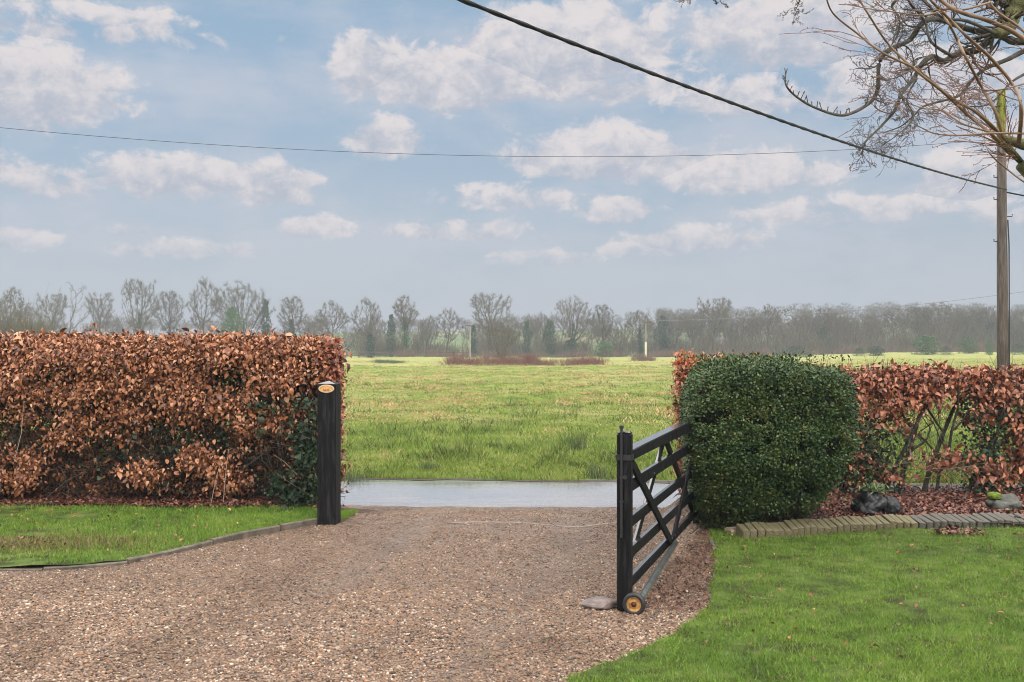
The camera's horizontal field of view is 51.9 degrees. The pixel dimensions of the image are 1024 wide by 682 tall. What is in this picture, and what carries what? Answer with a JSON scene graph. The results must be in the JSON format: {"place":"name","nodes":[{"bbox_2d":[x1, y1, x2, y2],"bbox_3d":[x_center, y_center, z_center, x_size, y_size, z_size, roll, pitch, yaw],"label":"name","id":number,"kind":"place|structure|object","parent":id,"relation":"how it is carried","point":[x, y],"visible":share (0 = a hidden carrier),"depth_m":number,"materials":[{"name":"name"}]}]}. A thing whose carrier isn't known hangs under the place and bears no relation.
{"place":"outdoors","nodes":[
{"label":"outdoors","id":0,"kind":"place"},
{"bbox_2d":[0,504,316,566],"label":"lawn strip","id":1,"kind":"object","parent":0,"point":[7,513],"visible":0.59,"depth_m":9.99,"materials":[{"name":"plant"}]},
{"bbox_2d":[0,535,134,548],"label":"lawn debris","id":2,"kind":"object","parent":1,"relation":"on","point":[56,540],"visible":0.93,"depth_m":9.10,"materials":[{"name":"brown plant"}]},
{"bbox_2d":[0,528,233,557],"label":"wild grass patch","id":3,"kind":"object","parent":1,"relation":"on","point":[28,540],"visible":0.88,"depth_m":9.11,"materials":[{"name":"plant"}]},
{"bbox_2d":[0,504,296,552],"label":"fallen leaves","id":4,"kind":"object","parent":1,"relation":"on","point":[115,528],"visible":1,"depth_m":9.97,"materials":[{"name":"brown plant"}]},
{"bbox_2d":[0,500,358,563],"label":"lawn strip grass","id":5,"kind":"structure","parent":1,"relation":"on","point":[306,512],"depth_m":10.09,"materials":[{"name":"plant"}]},
{"bbox_2d":[341,507,376,512],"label":"ground","id":6,"kind":"structure","parent":0,"point":[361,510],"depth_m":12.49,"materials":[{"name":"soil"}]},
{"bbox_2d":[0,568,43,571],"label":"edging slab","id":7,"kind":"structure","parent":6,"relation":"on","point":[20,569],"depth_m":8.22,"materials":[{"name":"concrete"}]},
{"bbox_2d":[44,561,126,570],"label":"edging slab","id":8,"kind":"structure","parent":6,"relation":"on","point":[85,566],"depth_m":8.33,"materials":[{"name":"concrete"}]},
{"bbox_2d":[125,540,212,563],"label":"edging slab","id":9,"kind":"structure","parent":6,"relation":"on","point":[129,560],"depth_m":8.80,"materials":[{"name":"concrete"}]},
{"bbox_2d":[210,525,279,544],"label":"edging slab","id":10,"kind":"structure","parent":6,"relation":"on","point":[249,533],"depth_m":9.63,"materials":[{"name":"concrete"}]},
{"bbox_2d":[278,518,316,530],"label":"edging slab","id":11,"kind":"structure","parent":6,"relation":"on","point":[297,524],"depth_m":10.11,"materials":[{"name":"concrete"}]},
{"bbox_2d":[317,381,340,524],"bbox_3d":[-1.800,1.196,10.358,0.188,1.609,0.193,0,0,7],"label":"gate post","id":12,"kind":"object","parent":6,"relation":"on","point":[328,452],"visible":0.98,"depth_m":10.27,"materials":[{"name":"wood"}]},
{"bbox_2d":[0,499,721,681],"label":"gravel drive","id":13,"kind":"structure","parent":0,"point":[410,532],"depth_m":7.72,"materials":[{"name":"gravel"}]},
{"bbox_2d":[0,490,347,507],"bbox_3d":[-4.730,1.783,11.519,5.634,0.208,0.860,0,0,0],"label":"fallen leaves","id":14,"kind":"object","parent":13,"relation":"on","point":[11,500],"visible":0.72,"depth_m":11.33,"materials":[{"name":"brown plant"}]},
{"bbox_2d":[0,319,354,505],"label":"beech hedge","id":15,"kind":"object","parent":14,"relation":"on","point":[163,378],"visible":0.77,"depth_m":11.36,"materials":[{"name":"brown plant"}]},
{"bbox_2d":[0,365,308,496],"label":"ivy","id":16,"kind":"object","parent":15,"relation":"attached to","point":[119,455],"visible":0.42,"depth_m":11.50,"materials":[{"name":"green plant"}]},
{"bbox_2d":[228,378,316,509],"bbox_3d":[-2.428,1.296,11.241,1.264,1.810,0.918,0,0,0],"label":"ivy","id":17,"kind":"object","parent":15,"relation":"attached to","point":[300,464],"visible":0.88,"depth_m":11.18,"materials":[{"name":"green plant"}]},
{"bbox_2d":[13,516,686,678],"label":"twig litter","id":18,"kind":"object","parent":13,"relation":"on","point":[371,602],"visible":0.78,"depth_m":7.32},
{"bbox_2d":[0,496,757,595],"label":"pebbles","id":19,"kind":"object","parent":13,"relation":"on","point":[469,516],"visible":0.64,"depth_m":8.60,"materials":[{"name":"gravel"}]},
{"bbox_2d":[0,588,835,681],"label":"pebbles","id":20,"kind":"object","parent":13,"relation":"on","point":[502,677],"visible":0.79,"depth_m":6.40,"materials":[{"name":"gravel"}]},
{"bbox_2d":[455,521,653,527],"bbox_3d":[0.440,1.813,10.350,2.127,0.068,0.036,0,0,4],"label":"gate threshold","id":21,"kind":"object","parent":13,"relation":"on","point":[544,524],"visible":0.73,"depth_m":10.35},
{"bbox_2d":[581,596,616,608],"bbox_3d":[0.589,1.756,7.092,0.207,0.060,0.209,0,0,45],"label":"stone","id":22,"kind":"object","parent":13,"relation":"on","point":[598,602],"visible":0.98,"depth_m":7.03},
{"bbox_2d":[615,408,700,614],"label":"field gate","id":23,"kind":"structure","parent":13,"relation":"on","point":[629,545],"depth_m":7.51,"materials":[{"name":"black wood"}]},
{"bbox_2d":[646,525,717,609],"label":"fallen leaves","id":24,"kind":"object","parent":13,"relation":"on","point":[664,596],"visible":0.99,"depth_m":7.77,"materials":[{"name":"brown plant"}]},
{"bbox_2d":[0,321,1023,483],"bbox_3d":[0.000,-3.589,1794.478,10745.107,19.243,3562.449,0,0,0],"label":"field","id":25,"kind":"structure","parent":0,"point":[965,358],"depth_m":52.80,"materials":[{"name":"plant"}]},
{"bbox_2d":[0,285,36,321],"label":"bare tree","id":26,"kind":"object","parent":25,"relation":"on","point":[10,300],"visible":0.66,"depth_m":214.67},
{"bbox_2d":[0,282,74,336],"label":"thicket","id":27,"kind":"object","parent":25,"relation":"on","point":[17,326],"visible":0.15,"depth_m":125.51,"materials":[{"name":"plant"}]},
{"bbox_2d":[36,293,67,331],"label":"bare tree","id":28,"kind":"object","parent":25,"relation":"on","point":[56,306],"visible":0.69,"depth_m":225.65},
{"bbox_2d":[52,283,93,334],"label":"bare tree","id":29,"kind":"object","parent":25,"relation":"on","point":[83,318],"visible":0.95,"depth_m":211.59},
{"bbox_2d":[83,291,113,333],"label":"bare tree","id":30,"kind":"object","parent":25,"relation":"on","point":[98,310],"visible":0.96,"depth_m":219.76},
{"bbox_2d":[121,278,161,332],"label":"bare tree","id":31,"kind":"object","parent":25,"relation":"on","point":[140,314],"visible":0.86,"depth_m":214.22,"materials":[{"name":"plant"}]},
{"bbox_2d":[152,290,185,333],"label":"bare tree","id":32,"kind":"object","parent":25,"relation":"on","point":[164,309],"visible":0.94,"depth_m":221.34,"materials":[{"name":"plant"}]},
{"bbox_2d":[185,277,222,335],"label":"bare tree","id":33,"kind":"object","parent":25,"relation":"on","point":[210,286],"visible":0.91,"depth_m":214.89,"materials":[{"name":"plant"}]},
{"bbox_2d":[220,306,246,335],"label":"evergreen tree","id":34,"kind":"object","parent":25,"relation":"on","point":[231,317],"visible":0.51,"depth_m":207.66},
{"bbox_2d":[210,280,275,335],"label":"bare tree","id":35,"kind":"object","parent":25,"relation":"on","point":[241,304],"visible":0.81,"depth_m":212.15,"materials":[{"name":"plant"}]},
{"bbox_2d":[258,299,272,336],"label":"evergreen tree","id":36,"kind":"object","parent":25,"relation":"on","point":[267,319],"visible":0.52,"depth_m":211.85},
{"bbox_2d":[277,295,306,335],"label":"bare tree","id":37,"kind":"object","parent":25,"relation":"on","point":[290,321],"visible":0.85,"depth_m":219.49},
{"bbox_2d":[30,314,622,334],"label":"distant woodland","id":38,"kind":"object","parent":25,"relation":"on","point":[155,326],"visible":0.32,"depth_m":569.07,"materials":[{"name":"plant"}]},
{"bbox_2d":[315,300,350,337],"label":"bare tree","id":39,"kind":"object","parent":25,"relation":"on","point":[339,316],"visible":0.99,"depth_m":211.24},
{"bbox_2d":[350,298,382,354],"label":"bare tree","id":40,"kind":"object","parent":25,"relation":"on","point":[372,317],"visible":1,"depth_m":207.38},
{"bbox_2d":[364,333,376,357],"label":"evergreen tree","id":41,"kind":"object","parent":25,"relation":"on","point":[370,347],"visible":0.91,"depth_m":205.77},
{"bbox_2d":[384,314,396,356],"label":"evergreen tree","id":42,"kind":"object","parent":25,"relation":"on","point":[391,325],"visible":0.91,"depth_m":205.81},
{"bbox_2d":[391,295,418,356],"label":"bare tree","id":43,"kind":"object","parent":25,"relation":"on","point":[405,336],"visible":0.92,"depth_m":207.78,"materials":[{"name":"plant"}]},
{"bbox_2d":[417,316,438,351],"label":"bare tree","id":44,"kind":"object","parent":25,"relation":"on","point":[430,331],"visible":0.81,"depth_m":214.54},
{"bbox_2d":[436,307,464,351],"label":"bare tree","id":45,"kind":"object","parent":25,"relation":"on","point":[450,327],"visible":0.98,"depth_m":213.97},
{"bbox_2d":[471,326,477,356],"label":"evergreen tree","id":46,"kind":"object","parent":25,"relation":"on","point":[473,341],"visible":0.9,"depth_m":207.86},
{"bbox_2d":[469,292,515,353],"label":"bare tree","id":47,"kind":"object","parent":25,"relation":"on","point":[481,303],"visible":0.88,"depth_m":207.62,"materials":[{"name":"plant"}]},
{"bbox_2d":[482,319,520,358],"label":"bare tree","id":48,"kind":"object","parent":25,"relation":"on","point":[495,327],"visible":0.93,"depth_m":149.44,"materials":[{"name":"plant"}]},
{"bbox_2d":[2,312,1023,356],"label":"woodland belt","id":49,"kind":"object","parent":25,"relation":"on","point":[115,323],"visible":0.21,"depth_m":247.04,"materials":[{"name":"plant"}]},
{"bbox_2d":[438,350,613,365],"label":"dock patch","id":50,"kind":"object","parent":25,"relation":"on","point":[524,360],"visible":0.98,"depth_m":112.57,"materials":[{"name":"plant"}]},
{"bbox_2d":[522,320,532,354],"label":"evergreen tree","id":51,"kind":"object","parent":25,"relation":"on","point":[527,333],"visible":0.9,"depth_m":207.79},
{"bbox_2d":[54,314,1022,355],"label":"scrub thicket","id":52,"kind":"object","parent":25,"relation":"on","point":[479,340],"visible":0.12,"depth_m":238.44,"materials":[{"name":"plant"}]},
{"bbox_2d":[529,310,548,355],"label":"bare tree","id":53,"kind":"object","parent":25,"relation":"on","point":[540,332],"visible":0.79,"depth_m":223.61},
{"bbox_2d":[542,319,557,357],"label":"evergreen tree","id":54,"kind":"object","parent":25,"relation":"on","point":[549,333],"visible":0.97,"depth_m":205.79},
{"bbox_2d":[81,318,1023,356],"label":"scrub thicket","id":55,"kind":"object","parent":25,"relation":"on","point":[945,342],"visible":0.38,"depth_m":214.13,"materials":[{"name":"plant"}]},
{"bbox_2d":[561,339,578,356],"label":"evergreen tree","id":56,"kind":"object","parent":25,"relation":"on","point":[569,341],"visible":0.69,"depth_m":205.78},
{"bbox_2d":[550,295,594,346],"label":"bare tree","id":57,"kind":"object","parent":25,"relation":"on","point":[572,328],"visible":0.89,"depth_m":207.39,"materials":[{"name":"plant"}]},
{"bbox_2d":[558,429,591,451],"bbox_3d":[1.095,1.654,17.767,0.730,0.417,0.563,0,0,-40],"label":"rush tuft","id":58,"kind":"object","parent":25,"relation":"on","point":[577,444],"visible":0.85,"depth_m":17.75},
{"bbox_2d":[576,461,611,478],"bbox_3d":[1.215,1.923,15.787,0.634,0.289,0.409,0,0,0],"label":"rush tuft","id":59,"kind":"object","parent":25,"relation":"on","point":[597,472],"visible":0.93,"depth_m":15.76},
{"bbox_2d":[589,304,614,350],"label":"bare tree","id":60,"kind":"object","parent":25,"relation":"on","point":[602,321],"visible":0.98,"depth_m":213.29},
{"bbox_2d":[593,340,613,356],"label":"round bush","id":61,"kind":"object","parent":25,"relation":"on","point":[602,345],"visible":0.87,"depth_m":199.53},
{"bbox_2d":[603,320,630,356],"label":"bare tree","id":62,"kind":"object","parent":25,"relation":"on","point":[622,330],"visible":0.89,"depth_m":213.66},
{"bbox_2d":[624,310,653,354],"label":"bare tree","id":63,"kind":"object","parent":25,"relation":"on","point":[639,331],"visible":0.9,"depth_m":214.13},
{"bbox_2d":[629,353,655,360],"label":"dock patch","id":64,"kind":"object","parent":25,"relation":"on","point":[639,357],"visible":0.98,"depth_m":133.93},
{"bbox_2d":[639,320,651,356],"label":"distant pole","id":65,"kind":"object","parent":25,"relation":"on","point":[645,322],"visible":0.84,"depth_m":149.90,"materials":[{"name":"white wood"}]},
{"bbox_2d":[664,292,1019,320],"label":"distant wire","id":66,"kind":"object","parent":65,"relation":"attached to","point":[831,312],"visible":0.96,"depth_m":149.98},
{"bbox_2d":[654,316,673,351],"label":"evergreen tree","id":67,"kind":"object","parent":25,"relation":"on","point":[664,324],"visible":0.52,"depth_m":221.74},
{"bbox_2d":[662,317,691,343],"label":"bare tree","id":68,"kind":"object","parent":25,"relation":"on","point":[678,329],"visible":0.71,"depth_m":225.60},
{"bbox_2d":[341,375,1023,480],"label":"coarse grass clumps","id":69,"kind":"object","parent":25,"relation":"on","point":[469,448],"visible":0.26,"depth_m":20.04,"materials":[{"name":"plant"}]},
{"bbox_2d":[679,313,705,342],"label":"bare tree","id":70,"kind":"object","parent":25,"relation":"on","point":[694,327],"visible":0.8,"depth_m":231.66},
{"bbox_2d":[389,339,1023,357],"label":"bramble bank","id":71,"kind":"structure","parent":25,"relation":"on","point":[843,350],"depth_m":200.47,"materials":[{"name":"plant"}]},
{"bbox_2d":[694,297,732,344],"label":"bare tree","id":72,"kind":"object","parent":25,"relation":"on","point":[716,321],"visible":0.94,"depth_m":223.55,"materials":[{"name":"plant"}]},
{"bbox_2d":[726,314,759,340],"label":"bare tree","id":73,"kind":"object","parent":25,"relation":"on","point":[741,321],"visible":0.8,"depth_m":238.89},
{"bbox_2d":[752,304,782,348],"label":"bare tree","id":74,"kind":"object","parent":25,"relation":"on","point":[768,322],"visible":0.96,"depth_m":231.65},
{"bbox_2d":[775,315,810,341],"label":"bare tree","id":75,"kind":"object","parent":25,"relation":"on","point":[792,323],"visible":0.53,"depth_m":236.99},
{"bbox_2d":[778,346,812,357],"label":"round bush","id":76,"kind":"object","parent":25,"relation":"on","point":[795,349],"visible":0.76,"depth_m":171.81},
{"bbox_2d":[809,328,831,354],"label":"evergreen tree","id":77,"kind":"object","parent":25,"relation":"on","point":[823,332],"visible":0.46,"depth_m":225.79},
{"bbox_2d":[622,301,1023,341],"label":"distant woodland","id":78,"kind":"object","parent":25,"relation":"on","point":[848,312],"visible":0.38,"depth_m":467.73,"materials":[{"name":"plant"}]},
{"bbox_2d":[811,308,842,336],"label":"bare tree","id":79,"kind":"object","parent":25,"relation":"on","point":[834,314],"visible":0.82,"depth_m":235.73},
{"bbox_2d":[644,305,1023,341],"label":"woodland belt","id":80,"kind":"object","parent":25,"relation":"on","point":[730,321],"visible":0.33,"depth_m":257.83,"materials":[{"name":"plant"}]},
{"bbox_2d":[650,311,1023,354],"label":"scrub thicket","id":81,"kind":"object","parent":25,"relation":"on","point":[806,335],"visible":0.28,"depth_m":221.46,"materials":[{"name":"plant"}]},
{"bbox_2d":[883,307,913,339],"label":"bare tree","id":82,"kind":"object","parent":25,"relation":"on","point":[895,319],"visible":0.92,"depth_m":231.87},
{"bbox_2d":[904,306,930,337],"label":"bare tree","id":83,"kind":"object","parent":25,"relation":"on","point":[917,320],"visible":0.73,"depth_m":232.01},
{"bbox_2d":[910,334,940,354],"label":"round bush","id":84,"kind":"object","parent":25,"relation":"on","point":[925,345],"visible":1,"depth_m":179.64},
{"bbox_2d":[915,301,974,339],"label":"bare tree","id":85,"kind":"object","parent":25,"relation":"on","point":[945,314],"visible":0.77,"depth_m":227.90,"materials":[{"name":"plant"}]},
{"bbox_2d":[954,309,979,333],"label":"bare tree","id":86,"kind":"object","parent":25,"relation":"on","point":[969,317],"visible":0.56,"depth_m":232.90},
{"bbox_2d":[955,337,980,353],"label":"round bush","id":87,"kind":"object","parent":25,"relation":"on","point":[969,350],"visible":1,"depth_m":179.74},
{"bbox_2d":[975,306,1008,333],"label":"bare tree","id":88,"kind":"object","parent":25,"relation":"on","point":[986,314],"visible":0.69,"depth_m":230.93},
{"bbox_2d":[993,90,1012,425],"bbox_3d":[10.723,-1.790,22.980,0.330,7.380,0.280,0,0,-40],"label":"utility pole","id":89,"kind":"object","parent":25,"relation":"on","point":[1003,284],"visible":0.61,"depth_m":22.91,"materials":[{"name":"brown wood"}]},
{"bbox_2d":[0,127,992,156],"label":"overhead wire","id":90,"kind":"object","parent":89,"relation":"attached to","point":[477,155],"visible":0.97,"depth_m":21.18,"materials":[{"name":"metal"}]},
{"bbox_2d":[457,0,1006,189],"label":"overhead cable","id":91,"kind":"object","parent":89,"relation":"attached to","point":[529,26],"visible":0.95,"depth_m":10.55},
{"bbox_2d":[1008,310,1023,341],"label":"bare tree","id":92,"kind":"object","parent":25,"relation":"on","point":[1018,317],"visible":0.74,"depth_m":228.79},
{"bbox_2d":[0,0,1023,334],"label":"sky","id":93,"kind":"structure","parent":0,"point":[447,79],"materials":[{"name":"blue"}]},
{"bbox_2d":[97,477,1018,508],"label":"road","id":94,"kind":"structure","parent":0,"point":[437,493],"depth_m":13.93,"materials":[{"name":"asphalt"}]},
{"bbox_2d":[345,477,1021,486],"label":"verge mud","id":95,"kind":"structure","parent":94,"relation":"on","point":[548,480],"depth_m":15.30,"materials":[{"name":"soil"}]},
{"bbox_2d":[261,395,1021,483],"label":"verge grass","id":96,"kind":"structure","parent":0,"point":[520,474],"depth_m":17.32,"materials":[{"name":"plant"}]},
{"bbox_2d":[564,524,1023,681],"bbox_3d":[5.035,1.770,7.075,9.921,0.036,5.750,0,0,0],"label":"lawn","id":97,"kind":"structure","parent":0,"point":[910,607],"depth_m":6.93,"materials":[{"name":"plant"}]},
{"bbox_2d":[724,524,749,538],"bbox_3d":[2.078,1.737,9.600,0.150,0.136,0.371,0,0,-14],"label":"edging","id":98,"kind":"object","parent":97,"relation":"on","point":[742,530],"depth_m":9.54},
{"bbox_2d":[684,523,1023,681],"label":"lawn debris","id":99,"kind":"object","parent":97,"relation":"on","point":[899,623],"visible":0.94,"depth_m":7.73,"materials":[{"name":"brown plant"}]},
{"bbox_2d":[728,528,1023,647],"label":"fallen leaves","id":100,"kind":"object","parent":97,"relation":"on","point":[845,643],"visible":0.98,"depth_m":7.15,"materials":[{"name":"brown plant"}]},
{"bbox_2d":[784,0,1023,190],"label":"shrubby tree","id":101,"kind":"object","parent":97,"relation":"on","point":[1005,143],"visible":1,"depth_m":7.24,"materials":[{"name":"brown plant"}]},
{"bbox_2d":[929,524,987,535],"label":"fallen leaves","id":102,"kind":"object","parent":97,"relation":"on","point":[954,530],"visible":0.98,"depth_m":9.60,"materials":[{"name":"brown plant"}]},
{"bbox_2d":[673,488,1022,523],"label":"flower bed","id":103,"kind":"object","parent":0,"point":[913,505],"visible":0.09,"depth_m":11.07,"materials":[{"name":"soil"}]},
{"bbox_2d":[675,349,862,532],"bbox_3d":[2.509,1.042,10.402,1.924,1.935,2.218,0,0,0],"label":"evergreen bush","id":104,"kind":"object","parent":103,"relation":"on","point":[779,434],"visible":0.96,"depth_m":9.48,"materials":[{"name":"green plant"}]},
{"bbox_2d":[656,346,1023,497],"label":"beech hedge","id":105,"kind":"object","parent":103,"relation":"on","point":[1004,387],"visible":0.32,"depth_m":11.77,"materials":[{"name":"brown plant"}]},
{"bbox_2d":[676,0,1023,172],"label":"oak tree","id":106,"kind":"object","parent":103,"relation":"on","point":[1013,10],"visible":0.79,"depth_m":11.35,"materials":[{"name":"brown plant"}]},
{"bbox_2d":[679,484,1023,520],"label":"fallen leaves","id":107,"kind":"object","parent":103,"relation":"on","point":[913,495],"visible":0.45,"depth_m":11.09,"materials":[{"name":"brown plant"}]},
{"bbox_2d":[851,491,900,513],"bbox_3d":[3.626,1.594,10.494,0.479,0.236,0.302,0,0,0],"label":"rock","id":108,"kind":"object","parent":103,"relation":"on","point":[867,502],"visible":0.98,"depth_m":10.40,"materials":[{"name":"stone"}]},
{"bbox_2d":[857,481,894,495],"bbox_3d":[3.645,1.474,10.470,0.399,0.163,0.235,0,0,0],"label":"succulent plant","id":109,"kind":"object","parent":108,"relation":"in","point":[875,487],"visible":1,"depth_m":10.44,"materials":[{"name":"green plant"}]},
{"bbox_2d":[832,417,925,494],"bbox_3d":[3.864,1.327,11.763,1.473,1.000,0.494,0,0,0],"label":"ivy","id":110,"kind":"object","parent":103,"relation":"on","point":[870,437],"visible":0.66,"depth_m":11.70,"materials":[{"name":"green plant"}]},
{"bbox_2d":[883,455,1022,491],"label":"bramble","id":111,"kind":"object","parent":103,"relation":"on","point":[948,469],"visible":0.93,"depth_m":11.66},
{"bbox_2d":[953,391,1023,492],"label":"ivy","id":112,"kind":"object","parent":103,"relation":"on","point":[984,430],"visible":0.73,"depth_m":11.81,"materials":[{"name":"green plant"}]},
{"bbox_2d":[985,492,1022,510],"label":"rock","id":113,"kind":"object","parent":103,"relation":"on","point":[997,500],"visible":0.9,"depth_m":10.68,"materials":[{"name":"stone"}]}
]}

